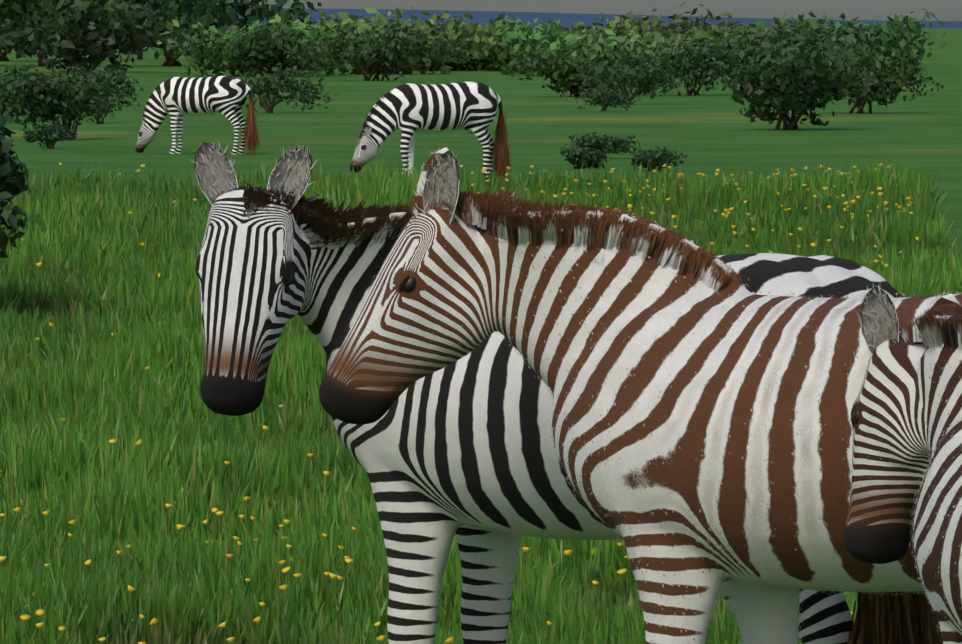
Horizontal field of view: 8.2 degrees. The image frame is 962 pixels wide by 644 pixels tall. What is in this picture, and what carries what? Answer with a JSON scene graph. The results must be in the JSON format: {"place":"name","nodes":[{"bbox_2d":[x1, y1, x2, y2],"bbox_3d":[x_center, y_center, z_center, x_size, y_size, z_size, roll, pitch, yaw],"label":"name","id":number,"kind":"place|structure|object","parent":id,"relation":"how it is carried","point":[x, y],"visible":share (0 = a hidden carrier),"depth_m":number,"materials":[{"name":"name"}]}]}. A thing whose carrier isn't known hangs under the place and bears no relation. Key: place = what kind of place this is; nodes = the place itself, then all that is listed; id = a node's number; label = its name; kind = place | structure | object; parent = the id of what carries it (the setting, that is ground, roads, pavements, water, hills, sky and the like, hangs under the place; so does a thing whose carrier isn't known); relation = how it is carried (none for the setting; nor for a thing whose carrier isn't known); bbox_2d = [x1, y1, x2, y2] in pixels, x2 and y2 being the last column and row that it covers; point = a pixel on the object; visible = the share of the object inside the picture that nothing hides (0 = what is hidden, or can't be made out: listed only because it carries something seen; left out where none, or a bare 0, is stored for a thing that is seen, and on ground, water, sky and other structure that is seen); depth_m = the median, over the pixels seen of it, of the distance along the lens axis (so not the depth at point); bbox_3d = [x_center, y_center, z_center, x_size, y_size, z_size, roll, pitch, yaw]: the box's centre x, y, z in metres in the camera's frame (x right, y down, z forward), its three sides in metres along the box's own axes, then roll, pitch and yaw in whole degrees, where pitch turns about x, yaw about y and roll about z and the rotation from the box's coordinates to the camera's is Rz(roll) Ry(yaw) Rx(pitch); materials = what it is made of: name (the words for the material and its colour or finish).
{"place":"outdoors","nodes":[
{"label":"outdoors","id":0,"kind":"place"},
{"bbox_2d":[0,156,961,643],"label":"grass","id":1,"kind":"structure","parent":0,"point":[92,284],"depth_m":26.98,"materials":[{"name":"green plant"}]},
{"bbox_2d":[0,28,961,256],"bbox_3d":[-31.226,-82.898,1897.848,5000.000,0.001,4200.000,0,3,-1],"label":"ground","id":2,"kind":"structure","parent":0,"point":[709,132],"depth_m":113.86,"materials":[{"name":"green plant"}]},
{"bbox_2d":[0,103,28,257],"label":"bush","id":3,"kind":"object","parent":2,"relation":"on","point":[13,186],"visible":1,"depth_m":39.95,"materials":[{"name":"green plant"}]},
{"bbox_2d":[0,0,40,22],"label":"tree","id":4,"kind":"object","parent":2,"relation":"on","point":[1,7],"visible":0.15,"depth_m":291.93,"materials":[{"name":"green plant"}]},
{"bbox_2d":[0,62,53,119],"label":"bush","id":5,"kind":"object","parent":2,"relation":"on","point":[8,74],"visible":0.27,"depth_m":126.20,"materials":[{"name":"green plant"}]},
{"bbox_2d":[0,4,86,60],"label":"tree","id":6,"kind":"object","parent":2,"relation":"on","point":[4,54],"visible":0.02,"depth_m":330.91,"materials":[{"name":"green plant"}]},
{"bbox_2d":[21,121,76,148],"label":"bush clump","id":7,"kind":"object","parent":2,"relation":"on","point":[39,133],"visible":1,"depth_m":99.09,"materials":[{"name":"green plant"}]},
{"bbox_2d":[0,0,128,66],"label":"tree","id":8,"kind":"object","parent":2,"relation":"on","point":[17,7],"visible":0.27,"depth_m":288.27,"materials":[{"name":"green plant"}]},
{"bbox_2d":[0,66,133,139],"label":"bush","id":9,"kind":"object","parent":2,"relation":"on","point":[44,94],"visible":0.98,"depth_m":106.48,"materials":[{"name":"green plant"}]},
{"bbox_2d":[53,58,143,105],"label":"bush clump","id":10,"kind":"object","parent":2,"relation":"on","point":[94,73],"visible":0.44,"depth_m":149.76,"materials":[{"name":"green plant"}]},
{"bbox_2d":[74,90,140,123],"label":"bush clump","id":11,"kind":"object","parent":2,"relation":"on","point":[107,107],"visible":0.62,"depth_m":123.54,"materials":[{"name":"green plant"}]},
{"bbox_2d":[0,0,237,72],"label":"tree","id":12,"kind":"object","parent":2,"relation":"on","point":[68,33],"visible":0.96,"depth_m":251.99,"materials":[{"name":"green plant"}]},
{"bbox_2d":[24,0,323,66],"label":"tree","id":13,"kind":"object","parent":2,"relation":"on","point":[242,8],"visible":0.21,"depth_m":288.07,"materials":[{"name":"green plant"}]},
{"bbox_2d":[137,0,254,59],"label":"tree","id":14,"kind":"object","parent":2,"relation":"on","point":[140,56],"visible":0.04,"depth_m":344.34,"materials":[{"name":"green plant"}]},
{"bbox_2d":[135,76,260,154],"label":"zebra","id":15,"kind":"object","parent":2,"relation":"on","point":[177,99],"visible":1,"depth_m":94.53,"materials":[{"name":"black"}]},
{"bbox_2d":[178,16,316,76],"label":"bush","id":16,"kind":"object","parent":2,"relation":"on","point":[269,46],"visible":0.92,"depth_m":232.83,"materials":[{"name":"green plant"}]},
{"bbox_2d":[157,19,347,76],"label":"bush","id":17,"kind":"object","parent":2,"relation":"on","point":[210,66],"visible":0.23,"depth_m":235.33,"materials":[{"name":"green plant"}]},
{"bbox_2d":[236,63,336,112],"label":"bush clump","id":18,"kind":"object","parent":2,"relation":"on","point":[303,88],"visible":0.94,"depth_m":138.33,"materials":[{"name":"green plant"}]},
{"bbox_2d":[204,23,369,75],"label":"bush","id":19,"kind":"object","parent":2,"relation":"on","point":[348,65],"visible":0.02,"depth_m":239.85,"materials":[{"name":"green plant"}]},
{"bbox_2d":[243,7,429,35],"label":"bush","id":20,"kind":"object","parent":2,"relation":"on","point":[347,18],"visible":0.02,"depth_m":284.37,"materials":[{"name":"green plant"}]},
{"bbox_2d":[292,7,456,74],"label":"bush","id":21,"kind":"object","parent":2,"relation":"on","point":[362,27],"visible":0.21,"depth_m":244.41,"materials":[{"name":"green plant"}]},
{"bbox_2d":[287,18,478,80],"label":"bush","id":22,"kind":"object","parent":2,"relation":"on","point":[367,48],"visible":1,"depth_m":216.47,"materials":[{"name":"green plant"}]},
{"bbox_2d":[341,11,515,70],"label":"bush","id":23,"kind":"object","parent":2,"relation":"on","point":[465,33],"visible":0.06,"depth_m":261.63,"materials":[{"name":"green plant"}]},
{"bbox_2d":[350,82,515,182],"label":"zebra","id":24,"kind":"object","parent":2,"relation":"on","point":[410,110],"visible":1,"depth_m":77.10,"materials":[{"name":"black"}]},
{"bbox_2d":[0,162,920,643],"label":"yellow flowers","id":25,"kind":"object","parent":2,"relation":"on","point":[282,562],"visible":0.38,"depth_m":21.51,"materials":[{"name":"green plant"}]},
{"bbox_2d":[393,13,544,71],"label":"bush","id":26,"kind":"object","parent":2,"relation":"on","point":[477,46],"visible":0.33,"depth_m":259.69,"materials":[{"name":"green plant"}]},
{"bbox_2d":[455,19,634,70],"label":"bush","id":27,"kind":"object","parent":2,"relation":"on","point":[510,34],"visible":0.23,"depth_m":259.45,"materials":[{"name":"green plant"}]},
{"bbox_2d":[191,142,942,643],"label":"zebra","id":28,"kind":"object","parent":2,"relation":"on","point":[463,450],"visible":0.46,"depth_m":15.22,"materials":[{"name":"black"}]},
{"bbox_2d":[505,44,628,96],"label":"bush","id":29,"kind":"object","parent":2,"relation":"on","point":[561,71],"visible":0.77,"depth_m":167.93,"materials":[{"name":"green plant"}]},
{"bbox_2d":[504,15,658,50],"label":"bush","id":30,"kind":"object","parent":2,"relation":"on","point":[617,28],"visible":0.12,"depth_m":273.73,"materials":[{"name":"green plant"}]},
{"bbox_2d":[560,146,607,168],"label":"bush clump","id":31,"kind":"object","parent":2,"relation":"on","point":[579,156],"visible":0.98,"depth_m":85.40,"materials":[{"name":"green plant"}]},
{"bbox_2d":[565,131,645,158],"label":"bush clump","id":32,"kind":"object","parent":2,"relation":"on","point":[600,142],"visible":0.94,"depth_m":91.71,"materials":[{"name":"green plant"}]},
{"bbox_2d":[575,84,639,110],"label":"bush clump","id":33,"kind":"object","parent":2,"relation":"on","point":[618,98],"visible":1,"depth_m":141.50,"materials":[{"name":"green plant"}]},
{"bbox_2d":[498,26,721,76],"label":"bush","id":34,"kind":"object","parent":2,"relation":"on","point":[619,52],"visible":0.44,"depth_m":231.00,"materials":[{"name":"green plant"}]},
{"bbox_2d":[577,56,699,104],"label":"bush clump","id":35,"kind":"object","parent":2,"relation":"on","point":[613,80],"visible":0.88,"depth_m":152.95,"materials":[{"name":"green plant"}]},
{"bbox_2d":[319,148,961,643],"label":"zebra","id":36,"kind":"object","parent":2,"relation":"on","point":[703,402],"visible":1,"depth_m":13.95,"materials":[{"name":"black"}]},
{"bbox_2d":[613,60,674,94],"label":"bush clump","id":37,"kind":"object","parent":2,"relation":"on","point":[639,88],"visible":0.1,"depth_m":173.46,"materials":[{"name":"green plant"}]},
{"bbox_2d":[630,145,686,170],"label":"bush clump","id":38,"kind":"object","parent":2,"relation":"on","point":[659,157],"visible":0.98,"depth_m":84.04,"materials":[{"name":"green plant"}]},
{"bbox_2d":[624,35,739,95],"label":"bush","id":39,"kind":"object","parent":2,"relation":"on","point":[679,57],"visible":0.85,"depth_m":171.90,"materials":[{"name":"green plant"}]},
{"bbox_2d":[585,2,793,46],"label":"bush","id":40,"kind":"object","parent":2,"relation":"on","point":[683,26],"visible":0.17,"depth_m":277.34,"materials":[{"name":"green plant"}]},
{"bbox_2d":[643,14,799,56],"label":"bush","id":41,"kind":"object","parent":2,"relation":"on","point":[715,34],"visible":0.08,"depth_m":246.66,"materials":[{"name":"green plant"}]},
{"bbox_2d":[730,43,799,83],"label":"bush clump","id":42,"kind":"object","parent":2,"relation":"on","point":[745,57],"visible":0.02,"depth_m":175.90,"materials":[{"name":"green plant"}]},
{"bbox_2d":[698,24,883,75],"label":"bush","id":43,"kind":"object","parent":2,"relation":"on","point":[745,36],"visible":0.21,"depth_m":238.18,"materials":[{"name":"green plant"}]},
{"bbox_2d":[708,31,880,129],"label":"bush","id":44,"kind":"object","parent":2,"relation":"on","point":[784,83],"visible":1,"depth_m":116.00,"materials":[{"name":"green plant"}]},
{"bbox_2d":[744,12,931,65],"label":"bush","id":45,"kind":"object","parent":2,"relation":"on","point":[913,60],"visible":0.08,"depth_m":288.23,"materials":[{"name":"green plant"}]},
{"bbox_2d":[759,8,947,68],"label":"bush","id":46,"kind":"object","parent":2,"relation":"on","point":[877,37],"visible":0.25,"depth_m":261.46,"materials":[{"name":"green plant"}]},
{"bbox_2d":[795,44,943,113],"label":"bush","id":47,"kind":"object","parent":2,"relation":"on","point":[894,79],"visible":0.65,"depth_m":137.51,"materials":[{"name":"green plant"}]},
{"bbox_2d":[844,284,961,643],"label":"zebra","id":48,"kind":"object","parent":2,"relation":"on","point":[906,422],"visible":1,"depth_m":13.07,"materials":[{"name":"black"}]},
{"bbox_2d":[185,8,961,27],"bbox_3d":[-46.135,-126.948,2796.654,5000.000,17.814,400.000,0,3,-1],"label":"hills","id":49,"kind":"structure","parent":0,"point":[565,21],"depth_m":2623.60,"materials":[{"name":"blue"}]},
{"bbox_2d":[197,0,961,20],"label":"sky","id":50,"kind":"structure","parent":0,"point":[944,10],"materials":[{"name":"grey"}]}
]}

